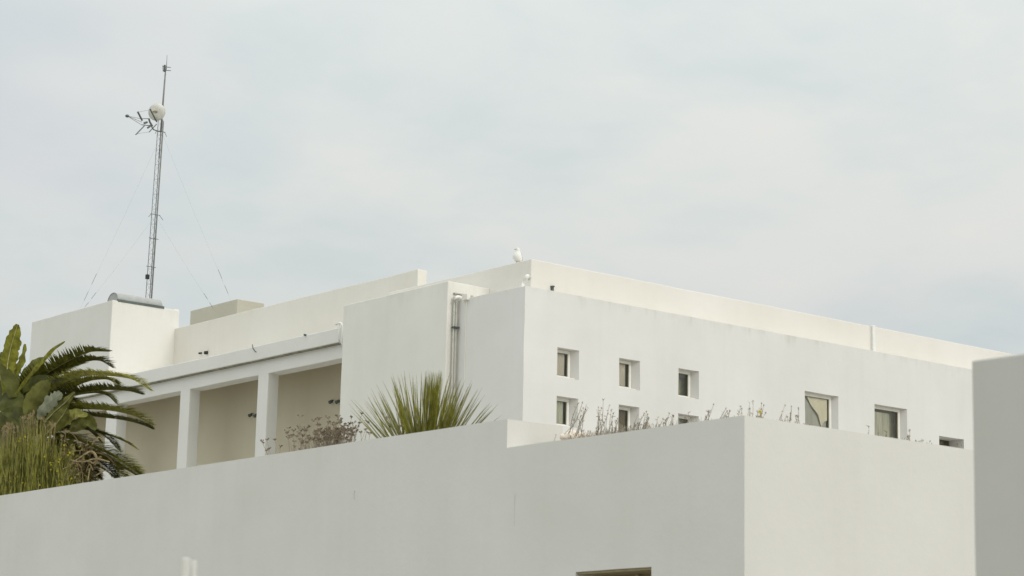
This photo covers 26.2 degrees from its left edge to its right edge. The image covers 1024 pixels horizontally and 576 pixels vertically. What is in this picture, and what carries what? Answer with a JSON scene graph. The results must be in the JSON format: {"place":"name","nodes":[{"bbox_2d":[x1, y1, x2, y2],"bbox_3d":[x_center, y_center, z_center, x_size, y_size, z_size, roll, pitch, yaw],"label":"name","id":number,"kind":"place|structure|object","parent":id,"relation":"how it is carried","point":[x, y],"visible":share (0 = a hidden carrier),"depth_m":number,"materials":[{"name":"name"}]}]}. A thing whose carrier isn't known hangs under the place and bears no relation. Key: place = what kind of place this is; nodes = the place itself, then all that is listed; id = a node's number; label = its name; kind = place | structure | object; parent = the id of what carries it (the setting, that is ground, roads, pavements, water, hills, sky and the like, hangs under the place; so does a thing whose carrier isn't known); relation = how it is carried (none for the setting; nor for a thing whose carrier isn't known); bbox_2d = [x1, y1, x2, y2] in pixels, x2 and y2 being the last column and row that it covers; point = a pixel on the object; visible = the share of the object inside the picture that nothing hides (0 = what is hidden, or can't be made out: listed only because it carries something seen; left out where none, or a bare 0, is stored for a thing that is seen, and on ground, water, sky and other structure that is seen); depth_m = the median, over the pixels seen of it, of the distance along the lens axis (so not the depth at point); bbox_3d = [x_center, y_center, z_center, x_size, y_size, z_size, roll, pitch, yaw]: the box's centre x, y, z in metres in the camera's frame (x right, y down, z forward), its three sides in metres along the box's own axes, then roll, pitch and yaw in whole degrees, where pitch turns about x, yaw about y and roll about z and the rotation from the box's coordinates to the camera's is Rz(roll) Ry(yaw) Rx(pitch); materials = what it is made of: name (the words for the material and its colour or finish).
{"place":"outdoors","nodes":[
{"label":"outdoors","id":0,"kind":"place"},
{"bbox_2d":[45,433,100,484],"bbox_3d":[-8.903,3.847,44.071,0.856,2.130,3.365,11,-15,-38],"label":"leafy shrub","id":1,"kind":"object","parent":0,"point":[85,480],"visible":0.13,"depth_m":43.48,"materials":[{"name":"green plant"}]},
{"bbox_2d":[0,416,976,575],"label":"terrace building","id":2,"kind":"structure","parent":0,"point":[744,496],"depth_m":28.81,"materials":[{"name":"white paint"}]},
{"bbox_2d":[560,430,593,439],"bbox_3d":[0.933,2.013,29.725,0.761,0.201,0.279,11,-15,-38],"label":"rubble heap","id":3,"kind":"object","parent":2,"relation":"on","point":[565,436],"visible":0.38,"depth_m":29.54,"materials":[{"name":"white stone"}]},
{"bbox_2d":[570,402,587,437],"bbox_3d":[0.881,1.765,29.280,0.208,0.501,0.546,5,-12,-17],"label":"dry weed","id":4,"kind":"object","parent":2,"relation":"on","point":[580,423],"visible":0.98,"depth_m":29.25,"materials":[{"name":"plant"}]},
{"bbox_2d":[595,399,609,435],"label":"dry weed","id":5,"kind":"object","parent":2,"relation":"on","point":[599,418],"visible":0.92,"depth_m":28.88,"materials":[{"name":"plant"}]},
{"bbox_2d":[577,567,651,575],"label":"window","id":6,"kind":"structure","parent":2,"relation":"in","point":[645,571],"depth_m":27.57,"materials":[{"name":"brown wood"}]},
{"bbox_2d":[609,409,620,431],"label":"dry weed","id":7,"kind":"object","parent":2,"relation":"on","point":[612,422],"visible":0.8,"depth_m":28.75,"materials":[{"name":"plant"}]},
{"bbox_2d":[634,411,649,429],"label":"dry weed","id":8,"kind":"object","parent":2,"relation":"on","point":[644,420],"visible":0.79,"depth_m":28.23,"materials":[{"name":"plant"}]},
{"bbox_2d":[655,412,673,425],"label":"dry weed","id":9,"kind":"object","parent":2,"relation":"on","point":[666,420],"visible":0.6,"depth_m":27.97,"materials":[{"name":"plant"}]},
{"bbox_2d":[704,403,734,420],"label":"dry weed","id":10,"kind":"object","parent":2,"relation":"on","point":[708,415],"visible":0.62,"depth_m":27.25,"materials":[{"name":"plant"}]},
{"bbox_2d":[554,415,931,443],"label":"dry undergrowth","id":11,"kind":"object","parent":2,"relation":"on","point":[622,430],"visible":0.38,"depth_m":28.55,"materials":[{"name":"beige plant"}]},
{"bbox_2d":[748,400,765,417],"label":"dry weed","id":12,"kind":"object","parent":2,"relation":"on","point":[757,411],"visible":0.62,"depth_m":27.21,"materials":[{"name":"plant"}]},
{"bbox_2d":[779,405,799,423],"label":"dry weed","id":13,"kind":"object","parent":2,"relation":"on","point":[790,415],"visible":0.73,"depth_m":27.59,"materials":[{"name":"plant"}]},
{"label":"planter soil","id":14,"kind":"structure","parent":2,"relation":"in","visible":0},
{"bbox_2d":[14,435,31,487],"bbox_3d":[-9.625,3.627,43.053,0.366,1.584,1.308,4,-12,-12],"label":"wildflower","id":15,"kind":"object","parent":14,"relation":"on","point":[20,444],"visible":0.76,"depth_m":42.82,"materials":[{"name":"green plant"}]},
{"bbox_2d":[0,419,86,494],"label":"tall grass","id":16,"kind":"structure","parent":14,"relation":"on","point":[33,459],"depth_m":42.41,"materials":[{"name":"green plant"}]},
{"bbox_2d":[1,410,66,462],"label":"seed head grass","id":17,"kind":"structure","parent":16,"relation":"attached to","point":[23,422],"depth_m":43.10,"materials":[{"name":"plant"}]},
{"bbox_2d":[0,324,96,455],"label":"broad leaf plant","id":18,"kind":"object","parent":14,"relation":"on","point":[15,404],"visible":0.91,"depth_m":43.96,"materials":[{"name":"green plant"}]},
{"bbox_2d":[44,453,67,487],"bbox_3d":[-8.763,3.695,41.877,0.494,1.209,1.861,10,-14,-35],"label":"wildflower","id":19,"kind":"object","parent":14,"relation":"on","point":[62,462],"visible":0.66,"depth_m":41.60,"materials":[{"name":"green plant"}]},
{"bbox_2d":[57,443,83,484],"bbox_3d":[-8.367,3.527,41.431,0.433,1.338,1.586,9,-14,-32],"label":"wildflower","id":20,"kind":"object","parent":14,"relation":"on","point":[69,454],"visible":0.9,"depth_m":41.26,"materials":[{"name":"green plant"}]},
{"bbox_2d":[53,470,93,485],"bbox_3d":[-8.378,3.866,41.400,0.513,0.905,1.978,11,-15,-38],"label":"wildflower","id":21,"kind":"object","parent":14,"relation":"on","point":[72,478],"visible":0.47,"depth_m":41.13,"materials":[{"name":"green plant"}]},
{"bbox_2d":[0,345,155,480],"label":"palm tree","id":22,"kind":"object","parent":14,"relation":"on","point":[70,382],"visible":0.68,"depth_m":42.71,"materials":[{"name":"green plant"}]},
{"bbox_2d":[58,425,116,483],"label":"dead fronds","id":23,"kind":"object","parent":14,"relation":"on","point":[96,458],"visible":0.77,"depth_m":41.12,"materials":[{"name":"brown plant"}]},
{"bbox_2d":[260,412,402,454],"bbox_3d":[-2.887,2.556,35.054,0.682,1.267,4.581,11,-15,-38],"label":"dried shrub","id":24,"kind":"object","parent":14,"relation":"on","point":[340,433],"visible":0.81,"depth_m":35.03,"materials":[{"name":"brown plant"}]},
{"bbox_2d":[348,370,498,437],"bbox_3d":[-1.504,2.134,34.080,1.061,1.995,4.895,11,-15,-38],"label":"yucca","id":25,"kind":"object","parent":14,"relation":"on","point":[432,403],"visible":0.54,"depth_m":33.85,"materials":[{"name":"green plant"}]},
{"bbox_2d":[0,0,1023,375],"label":"sky","id":26,"kind":"structure","parent":0,"point":[855,161],"materials":[{"name":"white"}]},
{"bbox_2d":[28,259,1013,482],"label":"white building","id":27,"kind":"structure","parent":0,"point":[536,349],"depth_m":57.73,"materials":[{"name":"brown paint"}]},
{"bbox_2d":[107,293,163,308],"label":"barrel skylight","id":28,"kind":"object","parent":27,"relation":"on","point":[137,300],"visible":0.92,"depth_m":69.24,"materials":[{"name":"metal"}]},
{"bbox_2d":[145,61,170,298],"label":"antenna mast","id":29,"kind":"object","parent":27,"relation":"on","point":[147,275],"visible":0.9,"depth_m":71.52,"materials":[{"name":"metal"}]},
{"bbox_2d":[125,109,161,134],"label":"directional antenna","id":30,"kind":"object","parent":29,"relation":"attached to","point":[146,122],"visible":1,"depth_m":71.27,"materials":[{"name":"metal"}]},
{"bbox_2d":[148,103,164,120],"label":"dish antenna","id":31,"kind":"object","parent":29,"relation":"attached to","point":[158,110],"visible":1,"depth_m":71.61,"materials":[{"name":"paint"}]},
{"bbox_2d":[190,299,263,324],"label":"rooftop hut","id":32,"kind":"object","parent":27,"relation":"on","point":[224,309],"visible":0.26,"depth_m":74.40,"materials":[{"name":"beige paint"}]},
{"bbox_2d":[248,413,256,417],"bbox_3d":[-7.550,3.720,64.172,0.164,0.181,0.394,11,-15,-38],"label":"wall spotlight","id":33,"kind":"object","parent":27,"relation":"attached to","point":[253,415],"depth_m":64.22,"materials":[{"name":"metal"}]},
{"bbox_2d":[328,400,339,403],"bbox_3d":[-4.929,3.160,61.023,0.164,0.169,0.416,11,-15,-38],"label":"wall spotlight","id":34,"kind":"object","parent":27,"relation":"attached to","point":[332,401],"depth_m":61.07,"materials":[{"name":"metal"}]},
{"bbox_2d":[513,248,522,262],"bbox_3d":[0.142,-0.791,54.216,0.257,0.391,0.258,1,-12,0],"label":"seagull","id":35,"kind":"object","parent":27,"relation":"on","point":[517,256],"visible":1,"depth_m":54.14,"materials":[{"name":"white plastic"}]},
{"bbox_2d":[519,274,530,286],"bbox_3d":[0.311,-0.155,52.297,0.302,0.351,0.135,-5,-13,28],"label":"flood light","id":36,"kind":"object","parent":27,"relation":"on","point":[527,277],"visible":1,"depth_m":52.27,"materials":[{"name":"white plastic"}]},
{"bbox_2d":[556,398,571,426],"bbox_3d":[1.118,2.972,52.447,0.745,0.870,0.440,11,-15,-38],"label":"window","id":37,"kind":"structure","parent":27,"relation":"in","point":[562,406],"depth_m":52.53,"materials":[{"name":"paint"}]},
{"bbox_2d":[557,349,573,378],"bbox_3d":[1.144,1.833,52.680,0.765,0.875,0.440,11,-15,-38],"label":"window","id":38,"kind":"structure","parent":27,"relation":"in","point":[563,357],"depth_m":52.77,"materials":[{"name":"paint"}]},
{"bbox_2d":[618,406,629,431],"bbox_3d":[2.644,3.259,53.672,0.638,0.724,0.099,11,-15,-38],"label":"window","id":39,"kind":"structure","parent":27,"relation":"in","point":[624,412],"depth_m":53.79,"materials":[{"name":"paint"}]},
{"bbox_2d":[619,360,635,389],"bbox_3d":[2.678,2.133,53.903,0.765,0.895,0.440,11,-15,-38],"label":"window","id":40,"kind":"structure","parent":27,"relation":"in","point":[624,366],"depth_m":54.00,"materials":[{"name":"paint"}]},
{"bbox_2d":[678,415,689,423],"bbox_3d":[4.147,3.553,54.980,0.785,0.880,0.265,11,-15,-38],"label":"window","id":41,"kind":"structure","parent":27,"relation":"in","point":[682,420],"depth_m":55.09,"materials":[{"name":"paint"}]},
{"bbox_2d":[678,370,694,398],"bbox_3d":[4.224,2.423,55.139,0.785,0.880,0.440,11,-15,-38],"label":"window","id":42,"kind":"structure","parent":27,"relation":"in","point":[684,376],"depth_m":55.42,"materials":[{"name":"paint"}]},
{"bbox_2d":[805,393,830,427],"bbox_3d":[7.936,3.467,58.102,1.375,1.485,0.265,11,-15,-38],"label":"window","id":43,"kind":"structure","parent":27,"relation":"in","point":[817,407],"depth_m":58.20,"materials":[{"name":"paint"}]},
{"bbox_2d":[875,406,899,438],"bbox_3d":[10.049,3.879,59.788,1.405,1.445,0.265,11,-15,-38],"label":"window","id":44,"kind":"structure","parent":27,"relation":"in","point":[887,419],"depth_m":59.95,"materials":[{"name":"paint"}]},
{"bbox_2d":[939,440,948,445],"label":"window","id":45,"kind":"structure","parent":27,"relation":"in","point":[941,442],"depth_m":62.03,"materials":[{"name":"black glass"}]},
{"bbox_2d":[972,354,1023,575],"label":"boundary wall","id":46,"kind":"structure","parent":0,"point":[998,407],"depth_m":13.71,"materials":[{"name":"white paint"}]},
{"label":"ground","id":47,"kind":"structure","parent":0,"visible":0},
{"bbox_2d":[179,558,196,575],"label":"vent pipe","id":48,"kind":"object","parent":47,"relation":"on","point":[188,566],"visible":1,"depth_m":11.99,"materials":[{"name":"white plastic"}]}
]}

